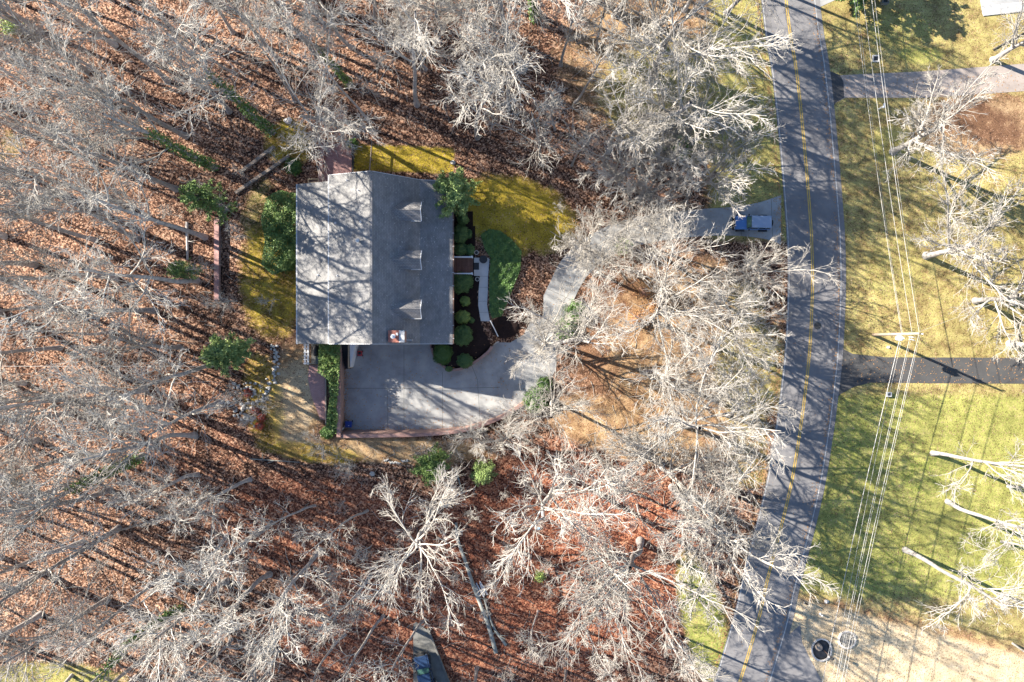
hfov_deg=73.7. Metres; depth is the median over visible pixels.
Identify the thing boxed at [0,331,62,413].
bare tree
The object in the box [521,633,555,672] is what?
bare tree
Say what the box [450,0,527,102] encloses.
bare tree
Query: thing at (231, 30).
bare tree
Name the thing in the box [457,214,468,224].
garden shrub
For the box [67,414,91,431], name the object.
bare sapling
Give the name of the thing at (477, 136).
bare tree
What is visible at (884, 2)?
utility box
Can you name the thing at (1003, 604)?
bare tree
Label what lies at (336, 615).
bare tree
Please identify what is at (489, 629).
fallen log
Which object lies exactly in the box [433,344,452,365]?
garden shrub
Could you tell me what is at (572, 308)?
evergreen shrub
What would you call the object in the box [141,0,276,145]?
bare tree
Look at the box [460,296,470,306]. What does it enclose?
garden shrub
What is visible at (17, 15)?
bare tree
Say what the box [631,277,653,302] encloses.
beech sapling
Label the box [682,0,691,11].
bare tree
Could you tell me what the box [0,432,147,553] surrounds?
bare tree
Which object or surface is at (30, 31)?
bare tree
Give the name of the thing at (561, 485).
bare tree
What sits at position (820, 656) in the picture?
round planter
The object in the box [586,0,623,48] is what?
bare tree
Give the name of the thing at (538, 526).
bare sapling
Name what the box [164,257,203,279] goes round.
evergreen tree
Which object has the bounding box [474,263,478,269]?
door mat
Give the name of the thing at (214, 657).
bare tree
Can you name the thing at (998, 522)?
bare tree
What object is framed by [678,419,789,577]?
bare tree
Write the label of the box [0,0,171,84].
bare tree
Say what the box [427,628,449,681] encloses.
slab kerb
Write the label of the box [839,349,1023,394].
dark driveway
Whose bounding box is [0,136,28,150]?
bare sapling
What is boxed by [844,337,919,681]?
power line
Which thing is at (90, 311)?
bare tree
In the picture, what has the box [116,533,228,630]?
bare tree
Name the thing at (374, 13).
bare tree
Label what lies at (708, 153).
bare tree
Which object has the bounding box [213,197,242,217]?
bare sapling
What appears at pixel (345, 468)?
bare shrub
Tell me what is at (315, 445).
bare shrub
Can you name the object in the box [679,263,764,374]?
bare tree
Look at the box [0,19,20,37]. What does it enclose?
yellow shrub
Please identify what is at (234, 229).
bare sapling
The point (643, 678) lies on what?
bare tree
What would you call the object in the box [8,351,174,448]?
bare tree
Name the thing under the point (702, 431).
bare sapling
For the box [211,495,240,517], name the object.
bare sapling
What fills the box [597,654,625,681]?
bare tree
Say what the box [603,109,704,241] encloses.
bare tree
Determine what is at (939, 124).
bare tree
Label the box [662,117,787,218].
bare tree
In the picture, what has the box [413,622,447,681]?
parking slab
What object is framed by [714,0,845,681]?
road
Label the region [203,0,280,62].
bare tree
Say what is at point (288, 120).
rock
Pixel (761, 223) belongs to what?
parked car
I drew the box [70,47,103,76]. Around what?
bare sapling
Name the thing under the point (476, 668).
bare tree
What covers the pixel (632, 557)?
bare tree
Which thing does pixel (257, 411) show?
red shrub
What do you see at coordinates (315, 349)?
covered grill
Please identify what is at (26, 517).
bare tree
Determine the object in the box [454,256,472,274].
entry deck
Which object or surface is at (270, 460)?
fallen branch
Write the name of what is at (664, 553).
bare tree
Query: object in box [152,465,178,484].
bare sapling
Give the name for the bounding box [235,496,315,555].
bare tree
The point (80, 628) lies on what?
bare tree
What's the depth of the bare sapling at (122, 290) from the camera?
75.77 m
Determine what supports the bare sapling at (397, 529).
on the ground at (920, 516)
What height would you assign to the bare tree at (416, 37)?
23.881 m
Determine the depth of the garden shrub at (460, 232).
79.57 m
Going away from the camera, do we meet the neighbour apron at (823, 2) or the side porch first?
the side porch
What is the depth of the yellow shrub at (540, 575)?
81.17 m
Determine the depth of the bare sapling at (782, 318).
79.20 m
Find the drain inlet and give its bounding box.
[872,55,879,61]
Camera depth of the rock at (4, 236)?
79.42 m
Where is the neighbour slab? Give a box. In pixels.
[980,0,1023,5]
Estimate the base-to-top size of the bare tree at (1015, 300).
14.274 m
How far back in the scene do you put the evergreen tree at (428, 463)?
77.37 m
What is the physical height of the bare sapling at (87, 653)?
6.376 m
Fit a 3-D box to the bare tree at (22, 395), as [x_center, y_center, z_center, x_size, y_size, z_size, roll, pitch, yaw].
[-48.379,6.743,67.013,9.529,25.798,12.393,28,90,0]
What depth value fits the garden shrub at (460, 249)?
79.92 m
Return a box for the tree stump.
[815,643,822,650]
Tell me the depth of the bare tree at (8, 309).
72.93 m
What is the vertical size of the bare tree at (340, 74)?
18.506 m
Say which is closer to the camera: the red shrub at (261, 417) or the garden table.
the red shrub at (261, 417)
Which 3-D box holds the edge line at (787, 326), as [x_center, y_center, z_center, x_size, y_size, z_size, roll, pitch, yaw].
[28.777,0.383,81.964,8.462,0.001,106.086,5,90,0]
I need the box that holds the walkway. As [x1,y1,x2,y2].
[474,258,489,320]
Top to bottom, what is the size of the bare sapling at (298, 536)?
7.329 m
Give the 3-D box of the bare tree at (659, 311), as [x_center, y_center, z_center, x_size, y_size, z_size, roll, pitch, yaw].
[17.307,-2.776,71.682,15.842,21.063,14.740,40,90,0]
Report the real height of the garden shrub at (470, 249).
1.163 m
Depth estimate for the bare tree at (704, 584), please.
69.72 m
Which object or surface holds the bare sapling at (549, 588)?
on the ground at (920, 516)
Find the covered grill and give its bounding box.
[312,345,318,355]
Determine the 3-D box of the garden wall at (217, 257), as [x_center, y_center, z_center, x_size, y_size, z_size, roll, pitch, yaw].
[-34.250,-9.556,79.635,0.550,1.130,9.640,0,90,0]
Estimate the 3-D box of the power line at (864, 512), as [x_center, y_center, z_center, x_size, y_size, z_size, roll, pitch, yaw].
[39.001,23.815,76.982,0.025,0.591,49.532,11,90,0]
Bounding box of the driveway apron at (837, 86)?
[830,71,843,104]
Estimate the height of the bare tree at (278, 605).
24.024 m
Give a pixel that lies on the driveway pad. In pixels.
(424, 366)
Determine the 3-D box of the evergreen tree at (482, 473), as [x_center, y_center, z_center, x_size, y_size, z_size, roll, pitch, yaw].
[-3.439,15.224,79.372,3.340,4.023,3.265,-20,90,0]
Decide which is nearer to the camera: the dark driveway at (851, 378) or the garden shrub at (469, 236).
the garden shrub at (469, 236)
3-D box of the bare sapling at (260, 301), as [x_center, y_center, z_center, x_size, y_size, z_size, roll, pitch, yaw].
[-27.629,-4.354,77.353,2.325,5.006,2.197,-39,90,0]
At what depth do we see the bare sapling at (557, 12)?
79.04 m
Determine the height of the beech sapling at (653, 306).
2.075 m
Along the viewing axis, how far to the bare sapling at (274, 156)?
76.99 m
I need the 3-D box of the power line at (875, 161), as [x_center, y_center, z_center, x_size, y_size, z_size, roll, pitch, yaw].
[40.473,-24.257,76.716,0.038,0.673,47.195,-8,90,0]
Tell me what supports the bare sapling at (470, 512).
on the ground at (920, 516)
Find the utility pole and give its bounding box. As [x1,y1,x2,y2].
[872,332,922,340]
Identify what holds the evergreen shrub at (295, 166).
on the ground at (920, 516)
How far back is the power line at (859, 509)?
76.93 m
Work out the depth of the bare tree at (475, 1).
68.58 m
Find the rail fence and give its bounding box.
[369,141,373,170]
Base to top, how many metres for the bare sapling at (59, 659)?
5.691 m
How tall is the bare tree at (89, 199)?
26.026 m
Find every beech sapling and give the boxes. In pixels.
[625,308,646,329]
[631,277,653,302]
[643,295,662,313]
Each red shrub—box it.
[243,388,252,397]
[250,406,259,414]
[255,422,264,430]
[256,412,265,421]
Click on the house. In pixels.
(349, 236)
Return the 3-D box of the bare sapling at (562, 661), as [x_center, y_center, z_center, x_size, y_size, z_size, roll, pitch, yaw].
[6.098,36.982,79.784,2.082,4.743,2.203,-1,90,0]
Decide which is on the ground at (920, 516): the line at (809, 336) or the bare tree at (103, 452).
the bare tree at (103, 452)
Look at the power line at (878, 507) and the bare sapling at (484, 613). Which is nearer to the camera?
the power line at (878, 507)
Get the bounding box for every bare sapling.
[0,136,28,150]
[13,148,57,173]
[28,241,59,258]
[34,369,53,381]
[41,612,80,637]
[43,262,91,282]
[50,650,75,667]
[59,527,84,544]
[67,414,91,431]
[69,632,114,664]
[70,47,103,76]
[84,548,117,570]
[100,96,137,122]
[102,279,143,306]
[109,472,143,488]
[128,341,153,355]
[148,360,178,375]
[150,498,178,521]
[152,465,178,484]
[156,203,181,217]
[163,30,189,51]
[173,390,190,400]
[179,174,203,186]
[185,255,220,283]
[192,496,220,513]
[196,295,237,322]
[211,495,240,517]
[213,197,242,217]
[215,291,239,312]
[216,604,244,636]
[219,381,250,408]
[224,220,252,241]
[227,545,267,579]
[230,162,246,178]
[236,90,263,115]
[239,43,259,63]
[256,294,279,312]
[264,147,287,164]
[275,566,302,589]
[277,131,293,149]
[284,630,309,658]
[291,520,315,546]
[318,561,345,590]
[334,498,345,514]
[348,538,375,564]
[353,75,381,105]
[362,48,392,78]
[390,526,412,543]
[432,603,457,638]
[448,568,460,587]
[464,505,482,521]
[477,102,499,135]
[478,598,491,623]
[481,562,494,581]
[487,575,504,603]
[490,660,515,681]
[498,484,510,499]
[499,542,516,571]
[501,541,515,554]
[512,15,525,42]
[517,103,530,124]
[528,516,544,531]
[536,555,557,575]
[541,576,559,600]
[547,3,563,24]
[552,199,566,215]
[556,648,570,670]
[568,524,589,543]
[575,106,593,122]
[578,210,595,232]
[617,590,637,620]
[700,427,719,447]
[749,520,770,545]
[750,330,779,350]
[770,310,791,323]
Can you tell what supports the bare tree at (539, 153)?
on the ground at (920, 516)
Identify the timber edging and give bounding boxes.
[234,155,289,193]
[238,145,274,172]
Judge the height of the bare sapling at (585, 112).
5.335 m
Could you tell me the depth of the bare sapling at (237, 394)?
75.13 m
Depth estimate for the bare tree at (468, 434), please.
76.44 m
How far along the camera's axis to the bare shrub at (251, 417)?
78.02 m
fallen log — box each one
[185,222,191,259]
[453,522,497,653]
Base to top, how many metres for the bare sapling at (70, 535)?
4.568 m
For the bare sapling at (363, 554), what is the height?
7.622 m
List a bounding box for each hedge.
[261,190,295,274]
[317,344,340,433]
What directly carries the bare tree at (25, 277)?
on the ground at (920, 516)
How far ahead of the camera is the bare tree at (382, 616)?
70.08 m
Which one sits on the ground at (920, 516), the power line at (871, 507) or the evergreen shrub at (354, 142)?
the evergreen shrub at (354, 142)
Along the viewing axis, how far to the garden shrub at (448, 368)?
80.72 m
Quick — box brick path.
[308,365,324,419]
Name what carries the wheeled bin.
on the driveway pad
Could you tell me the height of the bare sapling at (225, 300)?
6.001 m
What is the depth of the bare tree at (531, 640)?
72.97 m
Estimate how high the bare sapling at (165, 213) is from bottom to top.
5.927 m
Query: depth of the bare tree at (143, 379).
63.05 m
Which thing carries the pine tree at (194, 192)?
on the ground at (920, 516)
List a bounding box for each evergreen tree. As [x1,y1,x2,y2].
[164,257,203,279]
[407,442,452,486]
[432,167,481,220]
[469,458,497,486]
[616,236,632,255]
[835,0,866,18]
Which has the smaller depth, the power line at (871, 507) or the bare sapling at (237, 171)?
the power line at (871, 507)
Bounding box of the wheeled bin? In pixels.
[345,420,352,426]
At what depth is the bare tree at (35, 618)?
77.13 m
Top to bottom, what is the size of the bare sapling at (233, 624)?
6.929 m
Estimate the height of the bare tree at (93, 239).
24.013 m
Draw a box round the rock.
[283,117,291,123]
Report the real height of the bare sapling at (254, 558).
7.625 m
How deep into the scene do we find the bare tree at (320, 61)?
66.34 m
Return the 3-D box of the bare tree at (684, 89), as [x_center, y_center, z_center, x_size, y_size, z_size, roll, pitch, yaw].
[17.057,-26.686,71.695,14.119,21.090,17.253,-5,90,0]
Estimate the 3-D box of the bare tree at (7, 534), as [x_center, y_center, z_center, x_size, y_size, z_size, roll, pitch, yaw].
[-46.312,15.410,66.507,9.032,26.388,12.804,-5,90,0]
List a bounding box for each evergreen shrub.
[277,253,295,273]
[284,157,302,176]
[319,425,333,438]
[345,138,358,150]
[521,386,548,412]
[537,376,553,392]
[555,315,577,339]
[562,299,587,322]
[662,132,692,161]
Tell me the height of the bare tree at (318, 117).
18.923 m
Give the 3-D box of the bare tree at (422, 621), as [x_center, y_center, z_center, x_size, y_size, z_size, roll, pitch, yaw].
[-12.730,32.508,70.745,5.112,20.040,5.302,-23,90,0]
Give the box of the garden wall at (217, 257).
[214,217,220,299]
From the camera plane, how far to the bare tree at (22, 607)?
69.66 m
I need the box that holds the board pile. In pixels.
[475,581,487,596]
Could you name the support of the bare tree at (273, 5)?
on the ground at (920, 516)
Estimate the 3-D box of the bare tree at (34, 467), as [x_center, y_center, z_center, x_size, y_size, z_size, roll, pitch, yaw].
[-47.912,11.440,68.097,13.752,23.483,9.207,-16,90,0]
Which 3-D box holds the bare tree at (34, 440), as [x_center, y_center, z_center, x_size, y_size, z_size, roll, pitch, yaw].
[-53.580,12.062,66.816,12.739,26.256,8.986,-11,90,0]
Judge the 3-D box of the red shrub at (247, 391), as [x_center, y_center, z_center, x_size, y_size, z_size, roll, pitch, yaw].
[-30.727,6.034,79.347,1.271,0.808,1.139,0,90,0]
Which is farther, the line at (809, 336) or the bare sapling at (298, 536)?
the line at (809, 336)
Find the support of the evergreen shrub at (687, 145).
on the ground at (920, 516)
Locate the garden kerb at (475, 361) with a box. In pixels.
[430,344,492,370]
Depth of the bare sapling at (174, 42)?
75.12 m
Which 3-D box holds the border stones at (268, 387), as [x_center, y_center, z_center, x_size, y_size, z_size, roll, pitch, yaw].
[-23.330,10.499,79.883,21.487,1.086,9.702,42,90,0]
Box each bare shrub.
[237,382,274,430]
[292,429,331,461]
[308,94,349,146]
[311,126,353,157]
[328,446,357,490]
[413,434,435,456]
[435,438,465,463]
[842,631,858,649]
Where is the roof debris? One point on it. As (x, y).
(428, 261)
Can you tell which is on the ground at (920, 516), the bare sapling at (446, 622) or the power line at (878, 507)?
the bare sapling at (446, 622)
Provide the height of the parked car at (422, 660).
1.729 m
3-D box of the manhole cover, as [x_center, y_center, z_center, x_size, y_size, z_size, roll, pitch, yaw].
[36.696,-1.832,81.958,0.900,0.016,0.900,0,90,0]
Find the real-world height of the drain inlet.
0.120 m
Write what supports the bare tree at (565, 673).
on the ground at (920, 516)
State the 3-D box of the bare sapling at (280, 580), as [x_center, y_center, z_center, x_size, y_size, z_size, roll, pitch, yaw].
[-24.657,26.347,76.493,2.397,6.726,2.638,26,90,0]
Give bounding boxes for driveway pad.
[343,334,555,429]
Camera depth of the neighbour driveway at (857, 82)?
81.98 m
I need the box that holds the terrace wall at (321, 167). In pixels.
[317,141,325,181]
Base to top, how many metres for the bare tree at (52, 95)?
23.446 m
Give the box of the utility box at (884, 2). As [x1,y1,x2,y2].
[880,0,888,4]
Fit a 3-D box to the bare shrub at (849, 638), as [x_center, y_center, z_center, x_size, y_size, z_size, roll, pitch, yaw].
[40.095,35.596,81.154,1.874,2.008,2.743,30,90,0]
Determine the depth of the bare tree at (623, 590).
72.71 m
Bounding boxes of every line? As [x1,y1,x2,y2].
[715,0,789,681]
[738,0,813,681]
[769,0,841,681]
[822,343,898,681]
[831,343,900,681]
[835,335,910,681]
[837,336,911,681]
[841,335,918,681]
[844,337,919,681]
[854,0,901,332]
[857,4,902,332]
[863,0,911,330]
[872,4,918,329]
[875,5,920,331]
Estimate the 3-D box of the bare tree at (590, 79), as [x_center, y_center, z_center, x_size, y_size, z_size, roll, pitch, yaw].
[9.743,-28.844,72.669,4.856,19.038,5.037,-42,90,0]
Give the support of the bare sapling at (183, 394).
on the ground at (920, 516)
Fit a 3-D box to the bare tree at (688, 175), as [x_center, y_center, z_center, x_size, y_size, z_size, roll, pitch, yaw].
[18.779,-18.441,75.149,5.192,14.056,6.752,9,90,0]
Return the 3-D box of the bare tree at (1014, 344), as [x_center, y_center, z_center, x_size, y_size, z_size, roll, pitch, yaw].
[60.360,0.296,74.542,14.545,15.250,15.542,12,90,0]
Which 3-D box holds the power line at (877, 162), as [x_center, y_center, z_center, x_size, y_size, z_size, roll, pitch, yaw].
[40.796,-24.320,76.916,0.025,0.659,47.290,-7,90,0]
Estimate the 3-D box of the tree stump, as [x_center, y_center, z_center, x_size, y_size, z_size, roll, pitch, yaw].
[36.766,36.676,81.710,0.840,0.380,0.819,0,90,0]
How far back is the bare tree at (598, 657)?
71.89 m
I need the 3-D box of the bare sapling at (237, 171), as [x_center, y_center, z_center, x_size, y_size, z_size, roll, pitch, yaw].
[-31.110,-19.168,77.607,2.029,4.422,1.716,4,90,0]
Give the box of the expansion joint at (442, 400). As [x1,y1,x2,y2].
[387,367,495,429]
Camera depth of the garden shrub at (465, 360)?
80.31 m
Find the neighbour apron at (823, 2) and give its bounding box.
[820,0,833,5]
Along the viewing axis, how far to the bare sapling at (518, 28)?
77.83 m
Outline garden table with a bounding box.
[479,255,486,262]
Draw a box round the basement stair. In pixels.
[341,344,358,368]
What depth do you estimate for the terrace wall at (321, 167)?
79.00 m
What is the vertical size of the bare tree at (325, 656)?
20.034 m
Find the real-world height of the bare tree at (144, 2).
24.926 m
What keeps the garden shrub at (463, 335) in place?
on the ground at (920, 516)
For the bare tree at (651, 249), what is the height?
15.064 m
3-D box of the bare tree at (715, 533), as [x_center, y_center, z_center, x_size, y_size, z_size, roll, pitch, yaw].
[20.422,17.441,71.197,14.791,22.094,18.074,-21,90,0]
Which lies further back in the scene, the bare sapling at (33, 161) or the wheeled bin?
the wheeled bin
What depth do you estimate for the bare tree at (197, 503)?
65.61 m
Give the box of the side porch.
[303,344,320,363]
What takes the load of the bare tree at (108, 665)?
on the ground at (920, 516)
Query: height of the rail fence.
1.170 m
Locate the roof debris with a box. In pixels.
[377,181,449,337]
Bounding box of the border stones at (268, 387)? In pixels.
[227,344,408,463]
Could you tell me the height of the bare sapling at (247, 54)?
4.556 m
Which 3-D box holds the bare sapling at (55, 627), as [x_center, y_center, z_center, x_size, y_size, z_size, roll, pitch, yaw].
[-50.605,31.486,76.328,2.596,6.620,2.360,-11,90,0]
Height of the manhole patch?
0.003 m
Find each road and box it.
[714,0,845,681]
[775,625,821,681]
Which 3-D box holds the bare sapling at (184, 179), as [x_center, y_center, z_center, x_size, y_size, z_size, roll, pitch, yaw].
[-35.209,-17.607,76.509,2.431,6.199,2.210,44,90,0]
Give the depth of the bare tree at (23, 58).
76.40 m
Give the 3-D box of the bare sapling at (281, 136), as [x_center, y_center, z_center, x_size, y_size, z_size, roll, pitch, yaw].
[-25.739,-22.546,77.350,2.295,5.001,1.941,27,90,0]
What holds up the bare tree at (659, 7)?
on the ground at (920, 516)
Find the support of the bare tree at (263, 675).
on the ground at (920, 516)
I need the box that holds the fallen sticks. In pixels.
[0,0,770,681]
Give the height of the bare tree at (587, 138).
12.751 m
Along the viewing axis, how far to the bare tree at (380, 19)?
70.30 m
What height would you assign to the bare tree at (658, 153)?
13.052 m
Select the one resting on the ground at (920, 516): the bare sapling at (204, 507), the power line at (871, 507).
the bare sapling at (204, 507)
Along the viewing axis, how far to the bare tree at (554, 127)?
70.89 m
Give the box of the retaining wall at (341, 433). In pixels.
[337,346,523,437]
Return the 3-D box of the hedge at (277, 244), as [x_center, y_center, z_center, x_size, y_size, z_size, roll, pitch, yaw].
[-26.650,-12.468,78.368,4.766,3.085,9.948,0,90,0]
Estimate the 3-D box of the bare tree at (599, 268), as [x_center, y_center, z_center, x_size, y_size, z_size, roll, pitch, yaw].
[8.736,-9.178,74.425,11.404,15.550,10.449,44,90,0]
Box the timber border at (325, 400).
[325,377,326,423]
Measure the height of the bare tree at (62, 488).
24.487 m
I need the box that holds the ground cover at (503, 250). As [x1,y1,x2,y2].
[481,229,521,318]
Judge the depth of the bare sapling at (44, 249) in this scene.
76.67 m
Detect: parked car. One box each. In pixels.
[412,651,435,681]
[732,214,772,231]
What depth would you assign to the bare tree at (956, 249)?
71.45 m
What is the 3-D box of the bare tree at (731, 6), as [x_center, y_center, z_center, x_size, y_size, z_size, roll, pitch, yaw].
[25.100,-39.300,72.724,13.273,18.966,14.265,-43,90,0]
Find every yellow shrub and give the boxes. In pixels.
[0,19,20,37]
[533,570,545,582]
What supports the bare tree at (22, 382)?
on the ground at (920, 516)
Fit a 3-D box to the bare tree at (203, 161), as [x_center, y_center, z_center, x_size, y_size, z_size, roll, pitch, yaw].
[-36.178,-20.242,67.303,8.456,25.026,10.694,36,90,0]
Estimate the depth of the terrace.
79.62 m
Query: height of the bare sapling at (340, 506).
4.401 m
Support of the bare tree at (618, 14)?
on the ground at (920, 516)
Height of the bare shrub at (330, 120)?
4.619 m
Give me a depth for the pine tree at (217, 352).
74.50 m
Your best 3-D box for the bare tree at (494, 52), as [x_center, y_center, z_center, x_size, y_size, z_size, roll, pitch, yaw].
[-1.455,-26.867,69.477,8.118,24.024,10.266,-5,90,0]
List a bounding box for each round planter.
[811,638,831,661]
[838,630,855,648]
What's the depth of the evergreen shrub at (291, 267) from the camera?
79.03 m
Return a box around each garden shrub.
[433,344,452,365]
[445,366,452,371]
[454,223,468,243]
[454,242,466,255]
[454,271,473,294]
[454,310,470,323]
[454,324,473,346]
[456,353,473,368]
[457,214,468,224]
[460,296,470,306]
[466,244,474,255]
[467,229,471,238]
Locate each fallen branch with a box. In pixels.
[250,455,299,462]
[992,32,1023,49]
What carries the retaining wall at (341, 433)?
on the ground at (920, 516)
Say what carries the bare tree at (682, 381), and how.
on the ground at (920, 516)
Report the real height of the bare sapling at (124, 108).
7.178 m
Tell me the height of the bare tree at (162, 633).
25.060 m
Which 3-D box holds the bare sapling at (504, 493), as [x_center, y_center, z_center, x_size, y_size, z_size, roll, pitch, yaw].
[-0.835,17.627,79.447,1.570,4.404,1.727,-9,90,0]
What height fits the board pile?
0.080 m
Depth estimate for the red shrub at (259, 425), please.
79.30 m
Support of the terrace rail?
on the ground at (920, 516)
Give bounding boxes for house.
[296,171,453,343]
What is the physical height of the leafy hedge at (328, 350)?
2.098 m
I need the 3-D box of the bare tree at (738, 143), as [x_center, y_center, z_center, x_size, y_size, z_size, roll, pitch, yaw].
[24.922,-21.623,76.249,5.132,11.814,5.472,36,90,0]
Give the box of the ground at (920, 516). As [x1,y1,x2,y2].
[0,0,1023,681]
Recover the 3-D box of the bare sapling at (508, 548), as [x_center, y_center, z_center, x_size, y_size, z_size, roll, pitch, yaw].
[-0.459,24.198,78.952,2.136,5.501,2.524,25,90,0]
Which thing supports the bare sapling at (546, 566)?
on the ground at (920, 516)
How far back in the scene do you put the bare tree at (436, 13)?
72.21 m
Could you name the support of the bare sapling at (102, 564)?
on the ground at (920, 516)
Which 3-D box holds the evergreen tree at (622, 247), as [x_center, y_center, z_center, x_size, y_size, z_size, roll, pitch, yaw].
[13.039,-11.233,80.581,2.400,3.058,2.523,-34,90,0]
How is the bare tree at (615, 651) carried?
on the ground at (920, 516)
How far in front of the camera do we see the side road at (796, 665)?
81.98 m
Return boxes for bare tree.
[0,0,89,73]
[0,0,118,48]
[0,0,131,99]
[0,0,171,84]
[0,5,42,34]
[0,10,189,148]
[0,42,47,77]
[0,51,135,152]
[0,59,178,192]
[0,78,79,138]
[0,98,40,132]
[0,121,208,240]
[0,128,140,259]
[0,139,111,220]
[0,148,96,242]
[0,164,77,223]
[0,229,176,372]
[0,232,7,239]
[0,235,119,318]
[0,260,38,283]
[0,280,113,361]
[0,303,56,311]
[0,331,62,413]
[0,365,109,485]
[0,367,147,478]
[0,380,27,385]
[0,387,73,423]
[0,416,88,494]
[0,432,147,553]
[0,437,39,449]
[0,450,111,572]
[0,515,34,523]
[0,524,121,656]
[0,539,83,621]
[0,561,110,681]
[0,569,57,652]
[0,611,43,638]
[2,472,89,521]
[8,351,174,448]
[9,59,219,176]
[18,356,197,513]
[27,500,167,571]
[29,572,167,681]
[40,329,216,457]
[56,278,182,383]
[57,198,199,352]
[61,532,237,681]
[64,673,73,681]
[75,437,199,527]
[76,602,185,681]
[100,376,239,461]
[112,640,166,681]
[115,0,249,114]
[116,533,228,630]
[118,0,236,74]
[125,659,240,681]
[127,545,272,680]
[128,674,138,681]
[138,0,189,38]
[140,472,252,568]
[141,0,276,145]
[148,518,273,621]
[161,637,233,681]
[167,0,245,34]
[175,671,190,681]
[186,604,302,681]
[191,649,279,681]
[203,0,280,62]
[209,0,296,103]
[210,547,338,681]
[219,0,316,18]
[234,0,318,99]
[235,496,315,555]
[246,0,387,181]
[252,0,364,50]
[274,0,356,105]
[291,573,372,666]
[292,24,373,136]
[293,509,368,571]
[302,614,384,681]
[311,633,346,681]
[325,0,464,107]
[340,461,473,639]
[348,0,389,53]
[348,619,424,681]
[372,0,376,20]
[379,0,460,75]
[389,0,599,112]
[409,0,493,36]
[430,47,545,139]
[440,416,497,462]
[449,0,541,114]
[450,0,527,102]
[470,0,509,27]
[470,401,557,459]
[474,666,478,681]
[475,433,669,608]
[484,339,610,460]
[485,79,575,178]
[495,0,555,36]
[497,265,646,369]
[504,275,591,378]
[514,610,549,662]
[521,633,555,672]
[531,519,771,681]
[534,81,584,130]
[550,215,644,321]
[551,200,628,281]
[553,102,689,199]
[557,0,622,66]
[563,669,566,681]
[564,112,605,166]
[570,426,663,546]
[571,126,694,245]
[573,37,715,175]
[574,16,637,103]
[575,0,802,103]
[582,170,693,282]
[585,631,622,681]
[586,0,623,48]
[590,322,805,523]
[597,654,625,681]
[599,416,757,547]
[601,0,753,79]
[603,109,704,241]
[603,554,644,612]
[603,613,635,672]
[607,195,739,307]
[610,214,777,390]
[611,0,638,18]
[613,564,656,612]
[616,619,660,681]
[618,0,776,151]
[620,295,759,444]
[636,504,677,572]
[637,63,778,166]
[640,88,730,185]
[651,429,840,619]
[659,627,719,681]
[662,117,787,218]
[664,138,713,196]
[664,580,729,636]
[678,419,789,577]
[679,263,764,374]
[680,529,737,599]
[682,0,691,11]
[689,283,790,397]
[696,350,787,474]
[719,123,771,175]
[721,528,804,568]
[723,0,790,37]
[725,233,843,306]
[883,55,1011,190]
[902,547,1023,636]
[906,145,1023,317]
[930,434,1023,505]
[944,498,1023,579]
[948,242,1023,363]
[989,0,1023,62]
[1000,540,1023,546]
[1005,340,1023,391]
[1006,484,1023,488]
[1008,271,1022,305]
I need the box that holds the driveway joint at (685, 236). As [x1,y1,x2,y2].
[547,202,772,299]
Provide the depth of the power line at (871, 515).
75.28 m
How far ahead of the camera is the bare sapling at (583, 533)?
77.46 m
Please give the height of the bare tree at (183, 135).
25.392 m
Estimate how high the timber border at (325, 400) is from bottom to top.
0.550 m
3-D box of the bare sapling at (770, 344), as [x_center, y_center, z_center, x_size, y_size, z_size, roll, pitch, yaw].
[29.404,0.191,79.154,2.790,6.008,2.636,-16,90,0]
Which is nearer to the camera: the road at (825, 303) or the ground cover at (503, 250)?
the ground cover at (503, 250)
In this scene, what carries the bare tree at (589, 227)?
on the ground at (920, 516)
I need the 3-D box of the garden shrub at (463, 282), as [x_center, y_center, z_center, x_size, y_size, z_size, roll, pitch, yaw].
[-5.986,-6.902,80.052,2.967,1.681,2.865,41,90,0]
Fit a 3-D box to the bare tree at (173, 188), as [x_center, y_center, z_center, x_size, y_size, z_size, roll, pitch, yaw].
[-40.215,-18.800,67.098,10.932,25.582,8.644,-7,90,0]
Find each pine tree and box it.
[178,178,238,225]
[198,331,255,377]
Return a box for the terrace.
[323,143,351,181]
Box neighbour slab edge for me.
[981,2,1023,15]
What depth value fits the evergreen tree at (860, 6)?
79.72 m
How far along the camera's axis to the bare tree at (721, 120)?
73.77 m
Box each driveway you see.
[525,195,780,344]
[837,64,1023,101]
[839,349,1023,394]
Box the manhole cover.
[814,322,820,328]
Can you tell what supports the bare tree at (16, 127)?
on the ground at (920, 516)
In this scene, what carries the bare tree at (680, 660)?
on the ground at (920, 516)
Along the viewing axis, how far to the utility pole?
76.40 m
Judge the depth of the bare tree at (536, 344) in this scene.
74.53 m
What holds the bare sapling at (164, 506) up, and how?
on the ground at (920, 516)
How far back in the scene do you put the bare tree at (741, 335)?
71.27 m
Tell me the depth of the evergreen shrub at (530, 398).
80.90 m
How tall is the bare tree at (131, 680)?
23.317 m
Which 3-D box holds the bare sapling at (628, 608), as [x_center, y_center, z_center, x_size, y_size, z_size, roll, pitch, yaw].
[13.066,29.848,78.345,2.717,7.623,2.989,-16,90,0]
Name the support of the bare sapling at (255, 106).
on the ground at (920, 516)
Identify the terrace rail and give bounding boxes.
[352,143,354,171]
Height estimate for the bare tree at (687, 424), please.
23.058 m
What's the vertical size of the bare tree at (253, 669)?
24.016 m
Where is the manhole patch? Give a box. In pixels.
[811,319,823,331]
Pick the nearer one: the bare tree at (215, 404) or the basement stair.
the bare tree at (215, 404)
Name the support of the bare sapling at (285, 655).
on the ground at (920, 516)
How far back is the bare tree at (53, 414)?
74.66 m
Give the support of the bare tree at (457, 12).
on the ground at (920, 516)

